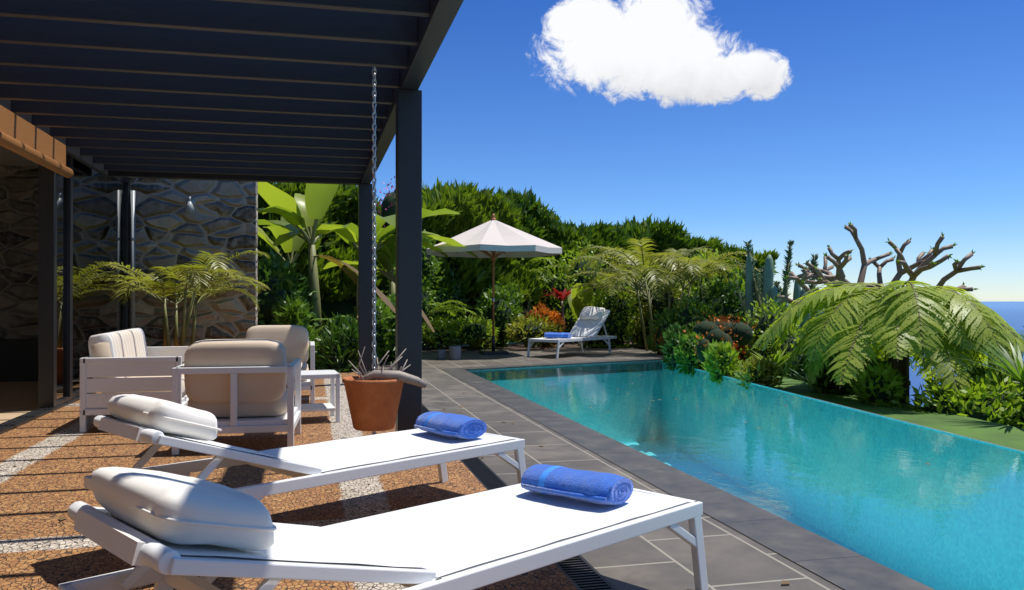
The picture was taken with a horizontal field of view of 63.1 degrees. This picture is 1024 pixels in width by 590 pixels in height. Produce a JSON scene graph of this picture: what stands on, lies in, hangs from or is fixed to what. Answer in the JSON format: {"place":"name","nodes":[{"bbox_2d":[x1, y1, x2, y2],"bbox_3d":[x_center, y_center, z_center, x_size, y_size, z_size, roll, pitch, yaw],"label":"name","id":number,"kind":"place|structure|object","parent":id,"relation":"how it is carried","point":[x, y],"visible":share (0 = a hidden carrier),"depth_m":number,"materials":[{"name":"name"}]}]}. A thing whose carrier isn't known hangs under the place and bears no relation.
{"place":"outdoors","nodes":[
{"label":"outdoors","id":0,"kind":"place"},
{"bbox_2d":[105,250,270,346],"bbox_3d":[-4.413,0.060,11.135,2.332,1.338,2.389,0,0,-13],"label":"potted areca palm","id":1,"kind":"object","parent":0,"point":[181,272],"depth_m":10.81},
{"bbox_2d":[0,372,577,589],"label":"terrace calcada paving","id":2,"kind":"structure","parent":0,"point":[43,546],"depth_m":4.74,"materials":[{"name":"stone"}]},
{"bbox_2d":[0,145,38,423],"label":"house wall","id":3,"kind":"structure","parent":2,"relation":"on","point":[18,377],"depth_m":10.92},
{"bbox_2d":[0,154,132,434],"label":"house window frames","id":4,"kind":"structure","parent":2,"relation":"on","point":[48,402],"depth_m":8.17,"materials":[{"name":"black metal"}]},
{"bbox_2d":[57,158,125,399],"bbox_3d":[-4.972,-0.247,9.914,0.050,2.630,3.400,0,0,-13],"label":"house window glass","id":5,"kind":"object","parent":4,"relation":"in","point":[99,221],"visible":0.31,"depth_m":9.70,"materials":[{"name":"clear glass"}]},
{"bbox_2d":[80,328,188,432],"bbox_3d":[-3.341,0.727,7.680,0.780,0.805,1.600,0,0,-13],"label":"sofa","id":6,"kind":"object","parent":2,"relation":"on","point":[126,361],"visible":0.79,"depth_m":6.93,"materials":[{"name":"white metal"}]},
{"bbox_2d":[172,339,300,454],"bbox_3d":[-2.051,0.724,6.313,0.830,0.802,0.800,0,0,-10],"label":"armchair","id":7,"kind":"object","parent":2,"relation":"on","point":[235,385],"visible":0.84,"depth_m":5.99,"materials":[{"name":"beige fabric"}]},
{"bbox_2d":[246,325,314,403],"bbox_3d":[-2.542,0.734,9.002,0.800,0.802,0.800,0,0,-13],"label":"armchair","id":8,"kind":"object","parent":2,"relation":"on","point":[294,341],"visible":0.4,"depth_m":9.17,"materials":[{"name":"beige fabric"}]},
{"bbox_2d":[84,394,525,576],"bbox_3d":[-0.867,0.765,4.045,0.700,0.709,2.038,0,0,45],"label":"sun lounger","id":9,"kind":"object","parent":2,"relation":"on","point":[440,440],"visible":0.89,"depth_m":3.83,"materials":[{"name":"white fabric"}]},
{"bbox_2d":[286,370,339,421],"bbox_3d":[-1.809,0.914,7.532,0.450,0.430,0.450,0,0,-19],"label":"side table","id":10,"kind":"object","parent":2,"relation":"on","point":[331,375],"visible":0.56,"depth_m":7.40,"materials":[{"name":"white metal"}]},
{"bbox_2d":[58,464,707,589],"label":"sun lounger","id":11,"kind":"object","parent":2,"relation":"on","point":[161,530],"visible":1,"depth_m":2.36,"materials":[{"name":"white fabric"}]},
{"bbox_2d":[29,392,789,589],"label":"fallen leaves on paving","id":12,"kind":"object","parent":2,"relation":"on","point":[783,581],"visible":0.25,"depth_m":4.89,"materials":[{"name":"brown plant"}]},
{"bbox_2d":[311,311,394,333],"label":"plant","id":13,"kind":"object","parent":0,"point":[389,315],"depth_m":13.52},
{"bbox_2d":[376,176,395,234],"bbox_3d":[-2.409,-1.755,17.511,0.826,1.732,1.126,0,0,27],"label":"tree","id":14,"kind":"object","parent":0,"point":[389,199],"depth_m":17.15,"materials":[{"name":"green plant"}]},
{"bbox_2d":[376,290,476,349],"bbox_3d":[-1.986,0.533,17.907,2.405,1.284,2.019,0,0,-13],"label":"palm by parasol","id":15,"kind":"object","parent":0,"point":[458,309],"depth_m":17.67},
{"bbox_2d":[468,315,497,349],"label":"shrub","id":16,"kind":"object","parent":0,"point":[474,347],"depth_m":17.90,"materials":[{"name":"green plant"}]},
{"bbox_2d":[422,340,652,350],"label":"bed soil","id":17,"kind":"structure","parent":0,"point":[570,345],"depth_m":19.45,"materials":[{"name":"brown soil"}]},
{"bbox_2d":[258,248,319,325],"bbox_3d":[-3.755,0.246,13.334,1.181,1.984,1.758,0,0,16],"label":"shrub bed","id":18,"kind":"object","parent":17,"relation":"on","point":[278,266],"depth_m":12.88,"materials":[{"name":"green plant"}]},
{"bbox_2d":[258,217,343,271],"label":"banana plant","id":19,"kind":"object","parent":17,"relation":"on","point":[297,244],"visible":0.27,"depth_m":15.11,"materials":[{"name":"green plant"}]},
{"bbox_2d":[321,309,330,328],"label":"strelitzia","id":20,"kind":"object","parent":17,"relation":"on","point":[324,315],"visible":0.07,"depth_m":17.36,"materials":[{"name":"green plant"}]},
{"bbox_2d":[258,182,394,363],"bbox_3d":[-3.324,-0.546,14.033,2.889,3.419,3.205,0,0,-13],"label":"banana plant","id":21,"kind":"object","parent":17,"relation":"on","point":[298,212],"visible":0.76,"depth_m":13.63,"materials":[{"name":"green plant"}]},
{"bbox_2d":[376,271,439,327],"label":"tall shrub","id":22,"kind":"object","parent":17,"relation":"on","point":[385,285],"depth_m":18.65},
{"bbox_2d":[380,229,444,334],"bbox_3d":[-2.238,-0.082,17.773,1.744,2.701,1.531,0,0,-13],"label":"pink flower shrub","id":23,"kind":"object","parent":17,"relation":"on","point":[427,281],"depth_m":17.62,"materials":[{"name":"plant"}]},
{"bbox_2d":[422,269,469,348],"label":"shrub","id":24,"kind":"object","parent":17,"relation":"on","point":[450,297],"depth_m":18.87,"materials":[{"name":"green plant"}]},
{"bbox_2d":[422,313,498,348],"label":"shrub","id":25,"kind":"object","parent":17,"relation":"on","point":[458,324],"depth_m":17.47,"materials":[{"name":"green plant"}]},
{"bbox_2d":[470,280,525,348],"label":"shrub","id":26,"kind":"object","parent":17,"relation":"on","point":[482,306],"depth_m":18.61,"materials":[{"name":"green plant"}]},
{"bbox_2d":[504,311,565,348],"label":"shrub","id":27,"kind":"object","parent":17,"relation":"on","point":[520,323],"depth_m":17.66,"materials":[{"name":"green plant"}]},
{"bbox_2d":[531,301,566,348],"bbox_3d":[0.736,0.680,18.508,0.931,1.141,0.986,0,0,-13],"label":"orange croton","id":28,"kind":"object","parent":17,"relation":"on","point":[554,315],"depth_m":18.24,"materials":[{"name":"orange plant"}]},
{"bbox_2d":[530,238,610,342],"bbox_3d":[1.494,-0.083,21.557,2.200,2.797,1.691,0,0,-34],"label":"tall shrub","id":29,"kind":"object","parent":17,"relation":"on","point":[562,276],"depth_m":21.24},
{"bbox_2d":[568,283,606,347],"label":"banana plant","id":30,"kind":"object","parent":17,"relation":"on","point":[578,303],"visible":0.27,"depth_m":18.68,"materials":[{"name":"green plant"}]},
{"bbox_2d":[575,280,639,347],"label":"shrub","id":31,"kind":"object","parent":17,"relation":"on","point":[630,324],"depth_m":18.85,"materials":[{"name":"green plant"}]},
{"bbox_2d":[624,263,681,344],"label":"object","id":32,"kind":"object","parent":17,"relation":"on","point":[629,302],"depth_m":19.96,"materials":[{"name":"green plant"}]},
{"bbox_2d":[631,265,685,347],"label":"shrub","id":33,"kind":"object","parent":17,"relation":"on","point":[645,308],"depth_m":18.64,"materials":[{"name":"green plant"}]},
{"bbox_2d":[508,257,568,341],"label":"palm plant","id":34,"kind":"object","parent":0,"point":[545,258],"depth_m":20.65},
{"bbox_2d":[309,348,842,589],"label":"pool deck","id":35,"kind":"structure","parent":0,"point":[660,559],"depth_m":4.12,"materials":[{"name":"grey tile"}]},
{"bbox_2d":[0,0,463,431],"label":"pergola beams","id":36,"kind":"structure","parent":35,"relation":"on","point":[402,121],"depth_m":5.87,"materials":[{"name":"black metal"}]},
{"bbox_2d":[0,105,73,177],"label":"bamboo blind","id":37,"kind":"object","parent":36,"relation":"hanging from","point":[24,138],"visible":1,"depth_m":7.13,"materials":[{"name":"brown wood"}]},
{"bbox_2d":[0,0,429,178],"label":"pergola rafters","id":38,"kind":"object","parent":36,"relation":"attached to","point":[261,87],"visible":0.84,"depth_m":5.91,"materials":[{"name":"black metal"}]},
{"bbox_2d":[372,67,376,434],"bbox_3d":[-0.911,-0.217,5.510,0.140,2.723,0.140,0,0,-13],"label":"rain chain","id":39,"kind":"object","parent":36,"relation":"hanging from","point":[374,215],"visible":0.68,"depth_m":5.50,"materials":[{"name":"grey metal"}]},
{"bbox_2d":[342,347,426,430],"bbox_3d":[-0.875,0.613,5.534,0.503,0.537,0.429,0,0,-32],"label":"potted plant","id":40,"kind":"object","parent":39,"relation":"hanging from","point":[373,397],"visible":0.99,"depth_m":5.38,"materials":[{"name":"orange"}]},
{"bbox_2d":[323,228,394,295],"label":"banana plant","id":41,"kind":"object","parent":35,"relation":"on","point":[385,256],"visible":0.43,"depth_m":16.13,"materials":[{"name":"green plant"}]},
{"bbox_2d":[273,208,477,331],"bbox_3d":[-2.281,-0.195,14.563,2.180,2.712,3.312,0,0,31],"label":"banana plant","id":42,"kind":"object","parent":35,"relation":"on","point":[350,235],"visible":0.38,"depth_m":14.85,"materials":[{"name":"green plant"}]},
{"bbox_2d":[437,343,445,358],"bbox_3d":[-1.280,1.018,15.095,0.160,0.281,0.160,0,0,-13],"label":"lantern","id":43,"kind":"object","parent":35,"relation":"on","point":[441,353],"visible":1,"depth_m":15.03,"materials":[{"name":"metal"}]},
{"bbox_2d":[449,338,460,359],"bbox_3d":[-1.024,0.964,14.971,0.220,0.387,0.220,0,0,-13],"label":"lantern","id":44,"kind":"object","parent":35,"relation":"on","point":[454,352],"visible":1,"depth_m":14.88,"materials":[{"name":"metal"}]},
{"bbox_2d":[426,214,561,354],"bbox_3d":[-0.368,-0.222,16.439,2.529,2.770,2.529,0,0,-13],"label":"parasol","id":45,"kind":"object","parent":35,"relation":"on","point":[493,238],"visible":0.97,"depth_m":15.95,"materials":[{"name":"fabric"}]},
{"bbox_2d":[422,404,615,589],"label":"drain channel","id":46,"kind":"object","parent":35,"relation":"in","point":[580,572],"visible":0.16,"depth_m":3.45,"materials":[{"name":"black metal"}]},
{"bbox_2d":[527,306,616,358],"bbox_3d":[1.188,0.697,16.166,0.700,0.939,2.038,0,0,39],"label":"sun lounger","id":47,"kind":"object","parent":35,"relation":"on","point":[589,323],"visible":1,"depth_m":16.45,"materials":[{"name":"white metal"}]},
{"bbox_2d":[276,0,1023,301],"label":"sky","id":48,"kind":"structure","parent":0,"point":[771,123],"materials":[{"name":"blue"}]},
{"bbox_2d":[565,238,760,350],"bbox_3d":[2.942,0.028,17.732,3.716,2.294,4.271,0,0,-13],"label":"golden cane palm","id":49,"kind":"object","parent":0,"point":[698,265],"depth_m":16.97,"materials":[{"name":"green plant"}]},
{"bbox_2d":[681,247,728,296],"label":"tall shrub","id":50,"kind":"object","parent":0,"point":[703,257],"depth_m":23.83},
{"bbox_2d":[689,321,741,363],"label":"shrub","id":51,"kind":"object","parent":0,"point":[717,334],"depth_m":12.76,"materials":[{"name":"green plant"}]},
{"bbox_2d":[683,310,756,351],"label":"shrub","id":52,"kind":"object","parent":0,"point":[740,329],"depth_m":13.94,"materials":[{"name":"green plant"}]},
{"bbox_2d":[711,314,743,326],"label":"orange flower","id":53,"kind":"object","parent":52,"relation":"attached to","point":[722,317],"depth_m":15.57,"materials":[{"name":"orange plant"}]},
{"bbox_2d":[422,337,1023,589],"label":"ground","id":54,"kind":"structure","parent":0,"point":[998,434],"depth_m":8.38,"materials":[{"name":"green plant"}]},
{"bbox_2d":[0,165,257,346],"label":"stone wall","id":55,"kind":"structure","parent":54,"relation":"on","point":[223,219],"depth_m":11.79,"materials":[{"name":"grey stone"}]},
{"bbox_2d":[130,190,135,328],"bbox_3d":[-5.290,-0.155,11.627,0.076,2.600,0.076,0,0,-13],"label":"downpipe","id":56,"kind":"object","parent":55,"relation":"attached to","point":[132,252],"visible":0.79,"depth_m":11.60,"materials":[{"name":"grey metal"}]},
{"bbox_2d":[184,196,195,212],"bbox_3d":[-4.538,-1.271,11.753,0.150,0.232,0.235,0,0,-13],"label":"wall lamp","id":57,"kind":"object","parent":55,"relation":"attached to","point":[191,203],"visible":1,"depth_m":11.68,"materials":[{"name":"grey metal"}]},
{"bbox_2d":[269,293,322,368],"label":"shrub","id":58,"kind":"object","parent":54,"relation":"on","point":[297,309],"depth_m":12.58,"materials":[{"name":"green plant"}]},
{"bbox_2d":[315,312,374,372],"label":"shrub","id":59,"kind":"object","parent":54,"relation":"on","point":[339,331],"depth_m":12.45,"materials":[{"name":"green plant"}]},
{"bbox_2d":[350,292,394,364],"bbox_3d":[-2.135,0.588,14.004,1.300,1.279,1.164,0,0,-13],"label":"shrub bed","id":60,"kind":"object","parent":54,"relation":"on","point":[382,308],"depth_m":13.73,"materials":[{"name":"green plant"}]},
{"bbox_2d":[294,206,659,343],"bbox_3d":[-1.749,-0.538,20.777,28.659,3.436,3.501,0,0,-41],"label":"hedge","id":61,"kind":"object","parent":54,"relation":"on","point":[345,307],"visible":0.04,"depth_m":17.91,"materials":[{"name":"green plant"}]},
{"bbox_2d":[258,182,779,302],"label":"trees","id":62,"kind":"object","parent":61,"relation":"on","point":[617,237],"visible":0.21,"depth_m":22.27,"materials":[{"name":"green plant"}]},
{"bbox_2d":[258,176,780,302],"bbox_3d":[-1.596,-1.361,20.613,29.184,3.314,4.402,0,0,-41],"label":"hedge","id":63,"kind":"object","parent":61,"relation":"attached to","point":[471,200],"visible":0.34,"depth_m":19.24,"materials":[{"name":"green plant"}]},
{"bbox_2d":[543,288,571,346],"bbox_3d":[1.102,0.565,19.515,1.075,1.463,1.101,0,0,-13],"label":"cordyline","id":64,"kind":"object","parent":54,"relation":"on","point":[561,295],"depth_m":19.48,"materials":[{"name":"red plant"}]},
{"bbox_2d":[624,258,687,294],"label":"strelitzia","id":65,"kind":"object","parent":54,"relation":"on","point":[645,272],"visible":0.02,"depth_m":20.69,"materials":[{"name":"green plant"}]},
{"bbox_2d":[650,323,667,354],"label":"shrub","id":66,"kind":"object","parent":54,"relation":"on","point":[660,339],"visible":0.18,"depth_m":16.19,"materials":[{"name":"green plant"}]},
{"bbox_2d":[659,322,691,363],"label":"shrub","id":67,"kind":"object","parent":54,"relation":"on","point":[674,331],"depth_m":14.47,"materials":[{"name":"green plant"}]},
{"bbox_2d":[645,291,722,354],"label":"shrub","id":68,"kind":"object","parent":54,"relation":"on","point":[698,310],"depth_m":16.17,"materials":[{"name":"green plant"}]},
{"bbox_2d":[672,331,704,370],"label":"bush","id":69,"kind":"object","parent":54,"relation":"on","point":[684,343],"depth_m":13.37,"materials":[{"name":"green plant"}]},
{"bbox_2d":[673,271,744,322],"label":"shrub","id":70,"kind":"object","parent":54,"relation":"on","point":[723,288],"depth_m":17.25,"materials":[{"name":"green plant"}]},
{"bbox_2d":[674,264,744,306],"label":"seaside shrub","id":71,"kind":"object","parent":54,"relation":"on","point":[717,279],"depth_m":19.02,"materials":[{"name":"plant"}]},
{"bbox_2d":[701,340,741,377],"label":"bush","id":72,"kind":"object","parent":54,"relation":"on","point":[712,359],"depth_m":12.15,"materials":[{"name":"green plant"}]},
{"bbox_2d":[472,360,1023,589],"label":"pool basin","id":73,"kind":"object","parent":54,"relation":"on","point":[879,490],"visible":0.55,"depth_m":8.42,"materials":[{"name":"liquid"}]},
{"bbox_2d":[442,358,1023,589],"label":"pool coping","id":74,"kind":"object","parent":73,"relation":"on","point":[837,564],"visible":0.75,"depth_m":4.43,"materials":[{"name":"grey stone"}]},
{"bbox_2d":[731,354,783,387],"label":"bush","id":75,"kind":"object","parent":54,"relation":"on","point":[766,368],"depth_m":11.18,"materials":[{"name":"green plant"}]},
{"bbox_2d":[750,346,793,367],"bbox_3d":[4.301,1.009,13.619,0.930,0.394,0.948,0,0,-13],"label":"aloe","id":76,"kind":"object","parent":54,"relation":"on","point":[779,359],"visible":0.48,"depth_m":13.44,"materials":[{"name":"green plant"}]},
{"bbox_2d":[738,293,806,374],"bbox_3d":[4.649,0.806,14.540,1.235,1.693,1.880,0,0,-13],"label":"shrub","id":77,"kind":"object","parent":54,"relation":"on","point":[794,333],"depth_m":14.45,"materials":[{"name":"green plant"}]},
{"bbox_2d":[745,254,809,345],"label":"cactus columns","id":78,"kind":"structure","parent":54,"relation":"on","point":[770,289],"depth_m":15.35,"materials":[{"name":"green plant"}]},
{"bbox_2d":[743,239,818,325],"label":"echium spikes","id":79,"kind":"object","parent":54,"relation":"on","point":[758,279],"depth_m":15.77,"materials":[{"name":"green plant"}]},
{"bbox_2d":[786,369,807,381],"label":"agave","id":80,"kind":"object","parent":54,"relation":"on","point":[803,379],"visible":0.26,"depth_m":12.70,"materials":[{"name":"green plant"}]},
{"bbox_2d":[774,332,863,380],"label":"shrub","id":81,"kind":"object","parent":54,"relation":"on","point":[799,360],"depth_m":13.21,"materials":[{"name":"green plant"}]},
{"bbox_2d":[800,346,861,393],"bbox_3d":[4.138,0.948,10.806,0.792,0.758,0.853,0,0,-13],"label":"edge planting","id":82,"kind":"object","parent":54,"relation":"on","point":[835,391],"depth_m":10.62,"materials":[{"name":"green plant"}]},
{"bbox_2d":[777,224,980,358],"bbox_3d":[5.139,0.409,12.177,2.546,2.970,2.686,0,0,-13],"label":"bare tree","id":83,"kind":"object","parent":54,"relation":"on","point":[921,265],"visible":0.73,"depth_m":12.07,"materials":[{"name":"plant"}]},
{"bbox_2d":[774,221,985,304],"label":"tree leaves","id":84,"kind":"object","parent":83,"relation":"attached to","point":[893,247],"visible":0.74,"depth_m":11.82,"materials":[{"name":"green plant"}]},
{"bbox_2d":[851,362,906,407],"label":"bush","id":85,"kind":"object","parent":54,"relation":"on","point":[886,372],"depth_m":9.43,"materials":[{"name":"green plant"}]},
{"bbox_2d":[849,352,910,401],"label":"seaside shrub","id":86,"kind":"object","parent":54,"relation":"on","point":[874,362],"depth_m":11.26,"materials":[{"name":"green plant"}]},
{"bbox_2d":[749,280,1023,403],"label":"tree fern","id":87,"kind":"object","parent":54,"relation":"on","point":[851,315],"depth_m":9.38,"materials":[{"name":"green plant"}]},
{"bbox_2d":[906,369,1023,427],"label":"seaside shrub","id":88,"kind":"object","parent":54,"relation":"on","point":[983,386],"depth_m":8.83,"materials":[{"name":"green plant"}]},
{"bbox_2d":[958,338,1023,380],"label":"yucca","id":89,"kind":"object","parent":54,"relation":"on","point":[1013,369],"visible":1,"depth_m":8.30,"materials":[{"name":"green plant"}]},
{"bbox_2d":[967,366,1023,417],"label":"shrub","id":90,"kind":"object","parent":54,"relation":"on","point":[980,371],"visible":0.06,"depth_m":9.51,"materials":[{"name":"green plant"}]},
{"bbox_2d":[1003,380,1023,428],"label":"seaside shrub","id":91,"kind":"object","parent":54,"relation":"on","point":[1020,413],"depth_m":8.89,"materials":[{"name":"green plant"}]},
{"bbox_2d":[734,344,750,361],"bbox_3d":[3.947,0.978,15.079,0.871,0.820,0.736,0,0,-13],"label":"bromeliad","id":92,"kind":"object","parent":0,"point":[744,353],"depth_m":14.97,"materials":[{"name":"plant"}]},
{"bbox_2d":[787,301,1023,405],"bbox_3d":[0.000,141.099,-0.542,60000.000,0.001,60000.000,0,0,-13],"label":"sea","id":93,"kind":"structure","parent":0,"point":[1011,313],"depth_m":5522.81,"materials":[{"name":"liquid"}]}
]}

